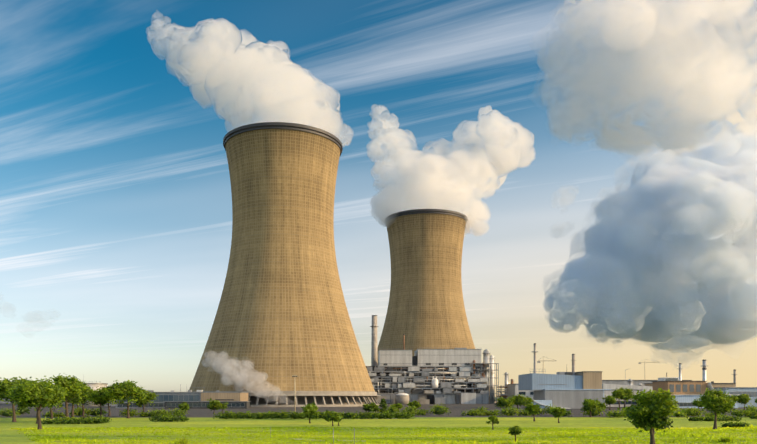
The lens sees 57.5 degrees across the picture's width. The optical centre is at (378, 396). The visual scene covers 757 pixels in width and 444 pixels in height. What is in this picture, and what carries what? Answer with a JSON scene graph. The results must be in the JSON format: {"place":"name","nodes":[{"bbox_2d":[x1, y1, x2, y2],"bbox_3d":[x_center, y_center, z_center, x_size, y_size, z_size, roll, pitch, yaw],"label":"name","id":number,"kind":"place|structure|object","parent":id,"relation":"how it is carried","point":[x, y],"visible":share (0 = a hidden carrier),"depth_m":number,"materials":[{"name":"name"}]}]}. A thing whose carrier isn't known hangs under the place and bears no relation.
{"place":"outdoors","nodes":[
{"label":"outdoors","id":0,"kind":"place"},
{"bbox_2d":[0,381,250,408],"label":"buildings","id":1,"kind":"structure","parent":0,"point":[172,399],"depth_m":337.63,"materials":[{"name":"metal"}]},
{"bbox_2d":[0,397,756,443],"bbox_3d":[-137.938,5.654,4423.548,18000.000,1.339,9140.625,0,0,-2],"label":"ground","id":2,"kind":"structure","parent":0,"point":[200,418],"depth_m":145.18,"materials":[{"name":"green plant"}]},
{"bbox_2d":[189,122,380,406],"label":"cooling tower","id":3,"kind":"structure","parent":2,"relation":"on","point":[282,317],"depth_m":403.88,"materials":[{"name":"concrete"}]},
{"bbox_2d":[270,375,354,443],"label":"field furniture","id":4,"kind":"object","parent":2,"relation":"on","point":[295,411],"visible":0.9,"depth_m":249.87,"materials":[{"name":"metal"}]},
{"bbox_2d":[0,373,756,443],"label":"trees","id":5,"kind":"object","parent":2,"relation":"on","point":[652,410],"visible":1,"depth_m":145.95,"materials":[{"name":"green plant"}]},
{"bbox_2d":[0,403,756,426],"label":"shrub hedge","id":6,"kind":"object","parent":2,"relation":"on","point":[749,411],"visible":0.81,"depth_m":184.08,"materials":[{"name":"green plant"}]},
{"bbox_2d":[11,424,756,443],"bbox_3d":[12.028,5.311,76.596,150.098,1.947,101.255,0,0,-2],"label":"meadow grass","id":7,"kind":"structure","parent":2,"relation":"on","point":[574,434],"depth_m":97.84,"materials":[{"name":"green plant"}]},
{"bbox_2d":[377,209,495,402],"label":"cooling tower","id":8,"kind":"structure","parent":2,"relation":"on","point":[426,307],"depth_m":608.56,"materials":[{"name":"concrete"}]},
{"bbox_2d":[0,0,756,404],"label":"sky","id":9,"kind":"structure","parent":0,"point":[599,157],"materials":[{"name":"blue"}]},
{"bbox_2d":[365,315,513,403],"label":"boiler house","id":10,"kind":"structure","parent":0,"point":[455,375],"depth_m":527.59,"materials":[{"name":"metal"}]},
{"bbox_2d":[506,343,756,408],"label":"buildings","id":11,"kind":"structure","parent":0,"point":[573,389],"depth_m":342.33,"materials":[{"name":"metal"}]}
]}

